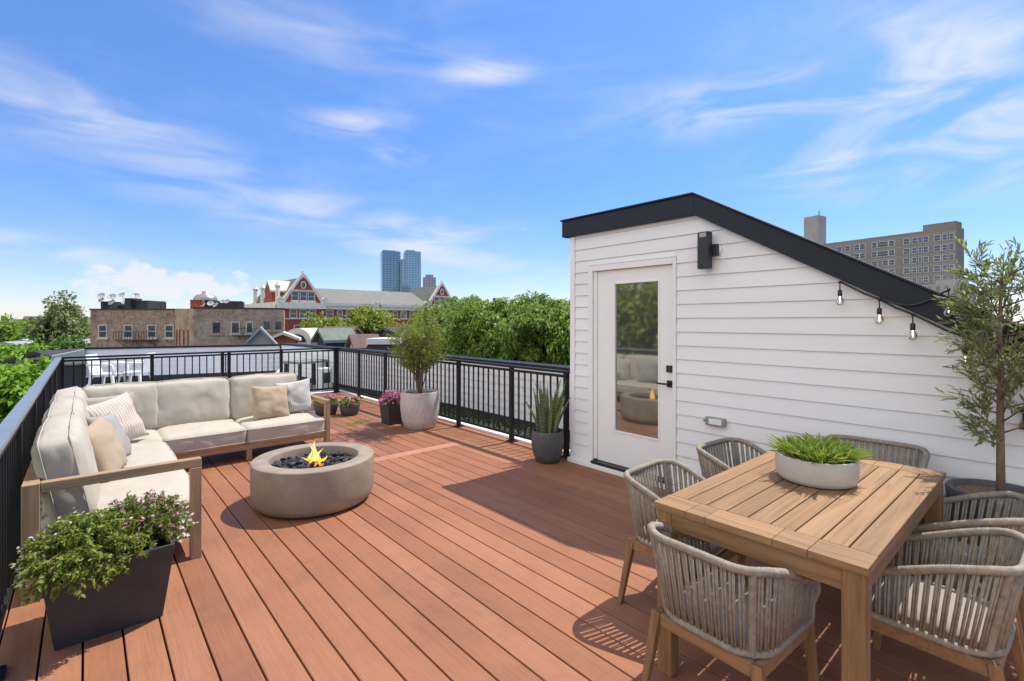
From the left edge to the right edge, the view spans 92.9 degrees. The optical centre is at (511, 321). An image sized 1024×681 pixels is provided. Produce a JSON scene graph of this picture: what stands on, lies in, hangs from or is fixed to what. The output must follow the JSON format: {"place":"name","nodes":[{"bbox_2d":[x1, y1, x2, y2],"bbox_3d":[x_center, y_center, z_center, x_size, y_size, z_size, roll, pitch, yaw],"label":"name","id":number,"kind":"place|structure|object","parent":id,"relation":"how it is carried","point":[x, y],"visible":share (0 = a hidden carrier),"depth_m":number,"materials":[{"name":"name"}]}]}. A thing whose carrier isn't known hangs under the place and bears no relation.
{"place":"outdoors","nodes":[
{"label":"outdoors","id":0,"kind":"place"},
{"bbox_2d":[244,326,277,343],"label":"gable house","id":1,"kind":"structure","parent":0,"point":[260,335],"depth_m":26.97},
{"bbox_2d":[271,331,301,348],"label":"gable house","id":2,"kind":"structure","parent":0,"point":[283,337],"depth_m":31.00,"materials":[{"name":"red brick"}]},
{"bbox_2d":[288,328,316,344],"bbox_3d":[-14.115,5.520,35.475,3.650,10.060,3.050,0,0,0],"label":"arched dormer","id":3,"kind":"object","parent":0,"point":[306,335],"visible":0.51,"depth_m":34.00,"materials":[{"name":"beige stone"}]},
{"bbox_2d":[311,328,354,346],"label":"gable house","id":4,"kind":"structure","parent":0,"point":[336,337],"depth_m":28.16,"materials":[{"name":"green"}]},
{"bbox_2d":[245,271,453,331],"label":"school building","id":5,"kind":"structure","parent":0,"point":[297,298],"depth_m":81.38,"materials":[{"name":"red brick"}]},
{"bbox_2d":[289,309,297,318],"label":"window","id":6,"kind":"structure","parent":5,"relation":"in","point":[292,312],"depth_m":75.12,"materials":[{"name":"grey glass"}]},
{"bbox_2d":[290,291,298,301],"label":"window","id":7,"kind":"structure","parent":5,"relation":"in","point":[294,294],"depth_m":75.14,"materials":[{"name":"white glass"}]},
{"bbox_2d":[298,309,307,318],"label":"window","id":8,"kind":"structure","parent":5,"relation":"in","point":[301,311],"depth_m":76.13,"materials":[{"name":"grey glass"}]},
{"bbox_2d":[299,291,307,301],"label":"window","id":9,"kind":"structure","parent":5,"relation":"in","point":[303,294],"depth_m":76.04,"materials":[{"name":"grey glass"}]},
{"bbox_2d":[308,292,315,301],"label":"window","id":10,"kind":"structure","parent":5,"relation":"in","point":[311,295],"depth_m":76.88,"materials":[{"name":"white glass"}]},
{"bbox_2d":[326,310,332,317],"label":"window","id":11,"kind":"structure","parent":5,"relation":"in","point":[329,313],"depth_m":79.63,"materials":[{"name":"grey glass"}]},
{"bbox_2d":[370,327,409,350],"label":"gable house","id":12,"kind":"structure","parent":0,"point":[382,331],"depth_m":38.01,"materials":[{"name":"grey"}]},
{"bbox_2d":[380,250,400,291],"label":"glass tower","id":13,"kind":"structure","parent":0,"point":[390,270],"depth_m":906.76,"materials":[{"name":"blue glass"}]},
{"bbox_2d":[400,250,420,291],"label":"glass tower","id":14,"kind":"structure","parent":0,"point":[410,271],"depth_m":884.30,"materials":[{"name":"blue glass"}]},
{"bbox_2d":[423,274,435,286],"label":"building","id":15,"kind":"structure","parent":0,"point":[429,280],"depth_m":762.30,"materials":[{"name":"glass"}]},
{"bbox_2d":[0,0,1023,322],"label":"sky","id":16,"kind":"structure","parent":0,"point":[172,152],"materials":[{"name":"blue"}]},
{"bbox_2d":[804,211,963,284],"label":"apartment block","id":17,"kind":"structure","parent":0,"point":[928,254],"depth_m":129.77,"materials":[{"name":"concrete"}]},
{"bbox_2d":[912,247,918,253],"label":"window","id":18,"kind":"structure","parent":17,"relation":"in","point":[916,249],"depth_m":129.19,"materials":[{"name":"grey glass"}]},
{"bbox_2d":[934,234,940,240],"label":"window","id":19,"kind":"structure","parent":17,"relation":"in","point":[936,237],"depth_m":125.22,"materials":[{"name":"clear glass"}]},
{"bbox_2d":[934,245,940,251],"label":"window","id":20,"kind":"structure","parent":17,"relation":"in","point":[936,247],"depth_m":125.22,"materials":[{"name":"grey glass"}]},
{"bbox_2d":[934,255,940,261],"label":"window","id":21,"kind":"structure","parent":17,"relation":"in","point":[937,257],"depth_m":125.22,"materials":[{"name":"grey glass"}]},
{"bbox_2d":[934,265,940,271],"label":"window","id":22,"kind":"structure","parent":17,"relation":"in","point":[937,268],"depth_m":125.19,"materials":[{"name":"grey glass"}]},
{"bbox_2d":[923,279,975,303],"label":"apartment block","id":23,"kind":"structure","parent":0,"point":[940,286],"depth_m":96.61,"materials":[{"name":"concrete"}]},
{"bbox_3d":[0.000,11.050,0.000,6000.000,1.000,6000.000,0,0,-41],"label":"ground","id":24,"kind":"structure","parent":0,"visible":0},
{"bbox_2d":[0,341,32,348],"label":"gable house","id":25,"kind":"structure","parent":24,"relation":"on","point":[18,342],"depth_m":58.56,"materials":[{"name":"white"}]},
{"bbox_2d":[0,312,36,341],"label":"leafy tree","id":26,"kind":"object","parent":24,"relation":"on","point":[6,330],"visible":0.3,"depth_m":92.64,"materials":[{"name":"green plant"}]},
{"bbox_2d":[5,325,36,341],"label":"leafy tree","id":27,"kind":"object","parent":24,"relation":"on","point":[18,336],"visible":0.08,"depth_m":87.00,"materials":[{"name":"green plant"}]},
{"bbox_2d":[0,354,51,423],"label":"leafy tree","id":28,"kind":"object","parent":24,"relation":"on","point":[16,383],"visible":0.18,"depth_m":12.94,"materials":[{"name":"green plant"}]},
{"bbox_2d":[0,337,57,365],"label":"leafy tree","id":29,"kind":"object","parent":24,"relation":"on","point":[9,351],"visible":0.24,"depth_m":29.88,"materials":[{"name":"green plant"}]},
{"bbox_2d":[0,316,89,338],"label":"woodland","id":30,"kind":"object","parent":24,"relation":"on","point":[86,334],"visible":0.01,"depth_m":191.81,"materials":[{"name":"green plant"}]},
{"bbox_2d":[19,297,82,349],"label":"leafy tree","id":31,"kind":"object","parent":24,"relation":"on","point":[51,326],"visible":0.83,"depth_m":49.38,"materials":[{"name":"green plant"}]},
{"bbox_2d":[31,290,89,345],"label":"leafy tree","id":32,"kind":"object","parent":24,"relation":"on","point":[79,313],"visible":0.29,"depth_m":53.69,"materials":[{"name":"green plant"}]},
{"bbox_2d":[1,346,119,373],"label":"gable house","id":33,"kind":"structure","parent":24,"relation":"on","point":[35,355],"depth_m":20.97,"materials":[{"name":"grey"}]},
{"bbox_2d":[27,357,43,371],"bbox_3d":[-20.387,2.209,20.940,1.140,1.340,0.160,0,0,0],"label":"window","id":34,"kind":"structure","parent":33,"relation":"in","point":[36,359],"depth_m":20.97,"materials":[{"name":"glass"}]},
{"bbox_2d":[31,334,90,349],"bbox_3d":[-30.385,5.744,32.937,3.546,9.816,3.288,0,0,-41],"label":"leafy tree","id":35,"kind":"object","parent":24,"relation":"on","point":[65,343],"visible":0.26,"depth_m":32.80,"materials":[{"name":"green plant"}]},
{"bbox_2d":[89,298,174,346],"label":"brick building","id":36,"kind":"structure","parent":24,"relation":"on","point":[135,322],"depth_m":46.00,"materials":[{"name":"brick"}]},
{"bbox_2d":[96,325,108,339],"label":"window","id":37,"kind":"structure","parent":36,"relation":"in","point":[102,329],"depth_m":45.97,"materials":[{"name":"white glass"}]},
{"bbox_2d":[122,325,134,338],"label":"window","id":38,"kind":"structure","parent":36,"relation":"in","point":[128,335],"depth_m":45.97,"materials":[{"name":"grey glass"}]},
{"bbox_2d":[145,325,157,338],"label":"window","id":39,"kind":"structure","parent":36,"relation":"in","point":[153,328],"depth_m":45.97,"materials":[{"name":"grey glass"}]},
{"bbox_2d":[163,325,174,339],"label":"window","id":40,"kind":"structure","parent":36,"relation":"in","point":[169,329],"depth_m":45.96,"materials":[{"name":"white glass"}]},
{"bbox_2d":[175,300,284,345],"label":"brick building","id":41,"kind":"structure","parent":24,"relation":"on","point":[232,323],"depth_m":44.18,"materials":[{"name":"brick"}]},
{"bbox_2d":[193,291,217,300],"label":"roof ventilator","id":42,"kind":"object","parent":41,"relation":"on","point":[205,295],"visible":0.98,"depth_m":45.90,"materials":[{"name":"grey metal"}]},
{"bbox_2d":[210,322,222,335],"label":"window","id":43,"kind":"structure","parent":41,"relation":"in","point":[216,326],"depth_m":43.69,"materials":[{"name":"glass"}]},
{"bbox_2d":[229,322,241,334],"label":"window","id":44,"kind":"structure","parent":41,"relation":"in","point":[233,324],"depth_m":44.32,"materials":[{"name":"grey glass"}]},
{"bbox_2d":[244,322,252,334],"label":"window","id":45,"kind":"structure","parent":41,"relation":"in","point":[248,324],"depth_m":44.76,"materials":[{"name":"grey glass"}]},
{"bbox_2d":[262,320,271,331],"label":"window","id":46,"kind":"structure","parent":41,"relation":"in","point":[266,324],"depth_m":45.37,"materials":[{"name":"glass"}]},
{"bbox_2d":[272,320,283,331],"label":"window","id":47,"kind":"structure","parent":41,"relation":"in","point":[278,324],"depth_m":45.77,"materials":[{"name":"glass"}]},
{"bbox_2d":[294,311,346,328],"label":"leafy tree","id":48,"kind":"object","parent":24,"relation":"on","point":[320,322],"visible":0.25,"depth_m":43.21,"materials":[{"name":"green plant"}]},
{"bbox_2d":[323,326,363,333],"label":"gable house","id":49,"kind":"structure","parent":24,"relation":"on","point":[356,329],"depth_m":36.15,"materials":[{"name":"grey"}]},
{"bbox_2d":[335,322,354,325],"bbox_3d":[-13.589,5.343,39.990,2.752,10.617,2.805,0,0,22],"label":"leafy tree","id":50,"kind":"object","parent":24,"relation":"on","point":[343,324],"visible":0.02,"depth_m":39.68,"materials":[{"name":"green plant"}]},
{"bbox_2d":[344,334,379,348],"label":"gable house","id":51,"kind":"structure","parent":24,"relation":"on","point":[355,340],"depth_m":25.95,"materials":[{"name":"brown"}]},
{"bbox_2d":[342,303,399,333],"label":"leafy tree","id":52,"kind":"object","parent":24,"relation":"on","point":[368,321],"visible":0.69,"depth_m":44.91,"materials":[{"name":"green plant"}]},
{"bbox_2d":[366,337,403,350],"bbox_3d":[-6.692,5.722,26.100,1.600,9.656,2.200,0,0,0],"label":"flat awning","id":53,"kind":"object","parent":24,"relation":"on","point":[381,343],"visible":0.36,"depth_m":25.10,"materials":[{"name":"white"}]},
{"bbox_2d":[407,305,442,332],"bbox_3d":[-5.520,4.756,33.958,3.920,11.792,4.102,0,0,-41],"label":"leafy tree","id":54,"kind":"object","parent":24,"relation":"on","point":[420,317],"visible":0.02,"depth_m":33.42,"materials":[{"name":"green plant"}]},
{"bbox_2d":[412,294,484,354],"bbox_3d":[-2.102,4.667,22.973,5.361,11.970,4.336,0,0,-21],"label":"leafy tree","id":55,"kind":"object","parent":24,"relation":"on","point":[450,304],"visible":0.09,"depth_m":22.48,"materials":[{"name":"green plant"}]},
{"bbox_2d":[440,294,527,357],"bbox_3d":[-0.215,4.802,20.116,4.937,11.700,5.520,0,0,-41],"label":"leafy tree","id":56,"kind":"object","parent":24,"relation":"on","point":[465,339],"visible":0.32,"depth_m":19.06,"materials":[{"name":"green plant"}]},
{"bbox_2d":[479,290,569,365],"bbox_3d":[1.301,4.743,17.469,4.874,11.819,5.028,0,0,-41],"label":"leafy tree","id":57,"kind":"object","parent":24,"relation":"on","point":[537,330],"visible":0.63,"depth_m":16.15,"materials":[{"name":"green plant"}]},
{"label":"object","id":58,"kind":"structure","parent":24,"relation":"on","visible":0},
{"bbox_2d":[0,556,219,680],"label":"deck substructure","id":59,"kind":"object","parent":58,"relation":"on","point":[82,670],"depth_m":2.36,"materials":[{"name":"brown wood"}]},
{"bbox_2d":[374,442,461,461],"bbox_3d":[-1.572,1.562,5.435,2.405,0.025,0.150,0,0,-41],"label":"deck border board","id":60,"kind":"object","parent":59,"relation":"on","point":[421,450],"visible":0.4,"depth_m":5.80,"materials":[{"name":"brown wood"}]},
{"bbox_2d":[0,392,1023,680],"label":"deck","id":61,"kind":"structure","parent":59,"relation":"on","point":[478,556],"depth_m":2.77,"materials":[{"name":"brown wood"}]},
{"bbox_2d":[0,357,61,680],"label":"railing","id":62,"kind":"object","parent":61,"relation":"on","point":[21,424],"visible":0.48,"depth_m":2.88,"materials":[{"name":"black metal"}]},
{"bbox_2d":[8,489,198,650],"bbox_3d":[-2.064,1.232,2.532,0.761,0.636,0.707,0,0,-41],"label":"flower planter","id":63,"kind":"object","parent":61,"relation":"on","point":[102,572],"visible":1,"depth_m":2.37,"materials":[{"name":"plastic"}]},
{"bbox_2d":[21,372,329,605],"bbox_3d":[-2.742,1.104,4.654,2.535,0.892,3.117,0,0,-41],"label":"sectional sofa","id":64,"kind":"object","parent":61,"relation":"on","point":[189,423],"visible":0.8,"depth_m":4.28,"materials":[{"name":"beige fabric"}]},
{"bbox_2d":[86,415,127,482],"bbox_3d":[-3.085,0.964,3.678,0.185,0.460,0.480,-24,14,-22],"label":"throw pillow","id":65,"kind":"object","parent":64,"relation":"on","point":[108,449],"visible":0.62,"depth_m":3.60,"materials":[{"name":"beige fabric"}]},
{"bbox_2d":[85,413,131,455],"bbox_3d":[-3.367,0.976,4.071,0.173,0.440,0.460,-25,3,-20],"label":"throw pillow","id":66,"kind":"object","parent":64,"relation":"on","point":[113,420],"visible":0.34,"depth_m":4.13,"materials":[{"name":"white fabric"}]},
{"bbox_2d":[86,392,133,405],"bbox_3d":[-4.040,0.950,4.874,0.164,0.440,0.500,-18,-9,28],"label":"throw pillow","id":67,"kind":"object","parent":64,"relation":"on","point":[90,401],"visible":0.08,"depth_m":4.83,"materials":[{"name":"beige fabric"}]},
{"bbox_2d":[86,392,148,439],"bbox_3d":[-3.746,0.949,4.600,0.179,0.480,0.520,-22,6,7],"label":"throw pillow","id":68,"kind":"object","parent":64,"relation":"on","point":[121,408],"visible":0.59,"depth_m":4.64,"materials":[{"name":"beige fabric"}]},
{"bbox_2d":[250,384,289,420],"bbox_3d":[-2.906,0.975,5.870,0.167,0.430,0.440,-26,-20,39],"label":"throw pillow","id":69,"kind":"object","parent":64,"relation":"on","point":[270,402],"visible":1,"depth_m":5.80,"materials":[{"name":"beige fabric"}]},
{"bbox_2d":[274,378,313,412],"bbox_3d":[-2.758,0.960,6.172,0.420,0.430,0.154,-7,-13,-29],"label":"throw pillow","id":70,"kind":"object","parent":64,"relation":"on","point":[298,396],"visible":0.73,"depth_m":6.15,"materials":[{"name":"beige fabric"}]},
{"bbox_2d":[61,347,338,392],"bbox_3d":[-5.487,1.057,9.152,4.470,0.984,0.110,0,0,-41],"label":"railing","id":71,"kind":"object","parent":61,"relation":"on","point":[229,354],"visible":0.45,"depth_m":9.17,"materials":[{"name":"black metal"}]},
{"bbox_2d":[250,442,373,518],"bbox_3d":[-1.717,1.281,4.239,0.992,0.538,0.992,0,0,-41],"label":"fire pit","id":72,"kind":"object","parent":61,"relation":"on","point":[309,480],"visible":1,"depth_m":3.88,"materials":[{"name":"concrete"}]},
{"bbox_2d":[312,394,340,415],"bbox_3d":[-3.115,1.381,8.144,0.472,0.338,0.484,0,0,-41],"label":"flower pot","id":73,"kind":"object","parent":61,"relation":"on","point":[318,407],"visible":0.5,"depth_m":8.02,"materials":[{"name":"plastic"}]},
{"bbox_2d":[336,393,362,415],"bbox_3d":[-2.687,1.365,8.058,0.420,0.370,0.390,0,0,-10],"label":"flower pot","id":74,"kind":"object","parent":61,"relation":"on","point":[349,405],"visible":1,"depth_m":7.97,"materials":[{"name":"plastic"}]},
{"bbox_2d":[347,418,371,424],"bbox_3d":[-2.300,1.529,7.473,0.300,0.033,0.671,0,0,29],"label":"fallen sprig","id":75,"kind":"object","parent":61,"relation":"on","point":[357,421],"visible":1,"depth_m":7.40,"materials":[{"name":"plant"}]},
{"bbox_2d":[377,388,402,424],"bbox_3d":[-1.839,1.281,7.436,0.465,0.537,0.494,0,0,-41],"label":"square planter","id":76,"kind":"object","parent":61,"relation":"on","point":[389,404],"visible":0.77,"depth_m":7.31,"materials":[{"name":"plastic"}]},
{"bbox_2d":[377,303,455,429],"bbox_3d":[-1.288,0.648,7.055,1.220,1.805,1.131,0,0,22],"label":"potted shrub","id":77,"kind":"object","parent":61,"relation":"on","point":[419,408],"visible":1,"depth_m":6.95,"materials":[{"name":"green plant"}]},
{"bbox_2d":[310,390,569,454],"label":"deck edge curb","id":78,"kind":"structure","parent":61,"relation":"on","point":[518,439],"depth_m":7.05,"materials":[{"name":"white paint"}]},
{"bbox_2d":[337,347,569,458],"bbox_3d":[-1.591,1.057,8.093,0.110,0.984,6.835,0,0,-41],"label":"railing","id":79,"kind":"object","parent":61,"relation":"on","point":[384,356],"visible":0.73,"depth_m":7.07,"materials":[{"name":"black metal"}]},
{"bbox_2d":[525,380,569,463],"bbox_3d":[0.427,1.101,5.404,0.426,0.897,0.550,0,0,-41],"label":"snake plant","id":80,"kind":"object","parent":61,"relation":"on","point":[547,438],"visible":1,"depth_m":5.32,"materials":[{"name":"green plant"}]},
{"bbox_2d":[617,459,747,603],"bbox_3d":[0.935,1.195,2.667,0.528,0.714,0.541,0,0,-43],"label":"rope chair","id":81,"kind":"object","parent":61,"relation":"on","point":[643,517],"visible":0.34,"depth_m":2.66,"materials":[{"name":"grey fabric"}]},
{"bbox_2d":[641,522,821,680],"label":"rope chair","id":82,"kind":"object","parent":61,"relation":"on","point":[733,622],"visible":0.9,"depth_m":1.80,"materials":[{"name":"grey fabric"}]},
{"bbox_2d":[696,437,777,593],"bbox_3d":[1.525,1.184,3.117,0.544,0.736,0.558,0,0,-37],"label":"rope chair","id":83,"kind":"object","parent":61,"relation":"on","point":[716,464],"visible":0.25,"depth_m":3.33,"materials":[{"name":"grey fabric"}]},
{"bbox_2d":[560,192,1023,529],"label":"stair bulkhead","id":84,"kind":"object","parent":61,"relation":"on","point":[755,334],"visible":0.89,"depth_m":4.01,"materials":[{"name":"white wood"}]},
{"bbox_2d":[598,264,672,479],"bbox_3d":[1.201,0.471,4.840,0.100,1.998,0.895,0,0,-41],"label":"door","id":85,"kind":"structure","parent":84,"relation":"in","point":[635,305],"depth_m":4.84,"materials":[{"name":"white paint"}]},
{"bbox_2d":[697,231,722,269],"bbox_3d":[1.693,-0.608,4.169,0.125,0.315,0.167,0,0,-41],"label":"wall light","id":86,"kind":"object","parent":84,"relation":"attached to","point":[707,249],"visible":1,"depth_m":4.15,"materials":[{"name":"black plastic"}]},
{"bbox_2d":[703,416,725,426],"bbox_3d":[1.734,0.859,4.176,0.046,0.072,0.190,0,0,-41],"label":"outlet box","id":87,"kind":"object","parent":84,"relation":"attached to","point":[714,421],"visible":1,"depth_m":4.15,"materials":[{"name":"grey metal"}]},
{"bbox_2d":[835,281,1014,365],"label":"string lights","id":88,"kind":"object","parent":84,"relation":"hanging from","point":[879,313],"visible":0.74,"depth_m":3.13,"materials":[{"name":"black plastic"}]},
{"bbox_2d":[1017,407,1023,429],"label":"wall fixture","id":89,"kind":"object","parent":84,"relation":"attached to","point":[1022,410],"depth_m":2.79,"materials":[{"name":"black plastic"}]},
{"bbox_2d":[654,449,945,680],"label":"dining table","id":90,"kind":"object","parent":61,"relation":"on","point":[849,542],"visible":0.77,"depth_m":2.02,"materials":[{"name":"brown wood"}]},
{"bbox_2d":[762,431,875,488],"bbox_3d":[1.533,0.687,2.438,0.487,0.223,0.476,0,0,-6],"label":"grass bowl","id":91,"kind":"object","parent":90,"relation":"on","point":[819,462],"depth_m":2.35,"materials":[{"name":"concrete"}]},
{"bbox_2d":[824,434,929,523],"bbox_3d":[2.253,1.170,3.076,0.579,0.764,0.565,0,0,-44],"label":"rope chair","id":92,"kind":"object","parent":61,"relation":"on","point":[921,457],"visible":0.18,"depth_m":3.19,"materials":[{"name":"grey fabric"}]},
{"bbox_2d":[870,527,1023,680],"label":"rope chair","id":93,"kind":"object","parent":61,"relation":"on","point":[952,620],"visible":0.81,"depth_m":1.82,"materials":[{"name":"grey fabric"}]},
{"bbox_2d":[882,491,1023,650],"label":"rope chair","id":94,"kind":"object","parent":61,"relation":"on","point":[1015,521],"visible":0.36,"depth_m":2.35,"materials":[{"name":"grey fabric"}]},
{"bbox_2d":[932,231,1023,589],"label":"potted olive","id":95,"kind":"object","parent":61,"relation":"on","point":[958,486],"visible":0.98,"depth_m":2.69,"materials":[{"name":"green plant"}]},
{"bbox_2d":[442,412,569,448],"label":"roof ledge","id":96,"kind":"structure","parent":58,"relation":"attached to","point":[515,431],"depth_m":7.66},
{"bbox_2d":[280,343,569,439],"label":"parapet wall","id":97,"kind":"structure","parent":96,"relation":"on","point":[489,360],"depth_m":8.41,"materials":[{"name":"white paint"}]},
{"bbox_2d":[372,390,569,442],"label":"weeds","id":98,"kind":"object","parent":96,"relation":"on","point":[496,426],"visible":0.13,"depth_m":7.50,"materials":[{"name":"green plant"}]},
{"bbox_3d":[-7.023,6.280,12.213,7.280,8.540,6.070,0,0,-41],"label":"next door building","id":99,"kind":"structure","parent":0,"visible":0},
{"bbox_2d":[86,380,339,392],"bbox_3d":[-7.658,1.805,11.670,5.650,0.390,6.150,0,0,-41],"label":"next door roof","id":100,"kind":"structure","parent":99,"relation":"on","point":[313,386],"depth_m":11.85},
{"bbox_2d":[52,349,84,363],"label":"end wall","id":101,"kind":"structure","parent":100,"relation":"on","point":[81,352],"depth_m":12.13,"materials":[{"name":"white paint"}]},
{"bbox_2d":[64,363,89,388],"bbox_3d":[-9.804,1.280,10.907,0.470,0.660,0.530,0,0,44],"label":"storage box","id":102,"kind":"object","parent":100,"relation":"on","point":[68,375],"visible":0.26,"depth_m":10.78,"materials":[{"name":"metal"}]},
{"bbox_2d":[85,354,128,385],"bbox_3d":[-9.239,1.182,11.093,0.630,0.864,0.632,0,0,-11],"label":"patio chair","id":103,"kind":"object","parent":100,"relation":"on","point":[95,368],"visible":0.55,"depth_m":10.96,"materials":[{"name":"white plastic"}]},
{"bbox_2d":[115,352,155,382],"bbox_3d":[-8.863,1.182,11.507,0.630,0.864,0.632,0,0,-11],"label":"patio chair","id":104,"kind":"object","parent":100,"relation":"on","point":[146,365],"visible":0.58,"depth_m":11.40,"materials":[{"name":"white plastic"}]},
{"bbox_2d":[84,344,280,383],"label":"parapet wall","id":105,"kind":"structure","parent":100,"relation":"on","point":[123,350],"depth_m":13.35,"materials":[{"name":"white paint"}]},
{"bbox_2d":[283,359,327,384],"bbox_3d":[-5.003,1.280,11.900,0.600,0.660,0.900,0,0,29],"label":"patio table","id":106,"kind":"object","parent":100,"relation":"on","point":[303,361],"visible":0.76,"depth_m":11.78,"materials":[{"name":"metal"}]},
{"bbox_2d":[316,367,331,390],"bbox_3d":[-4.390,1.350,11.397,0.250,0.520,0.280,0,0,37],"label":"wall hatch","id":107,"kind":"object","parent":100,"relation":"on","point":[325,377],"depth_m":11.30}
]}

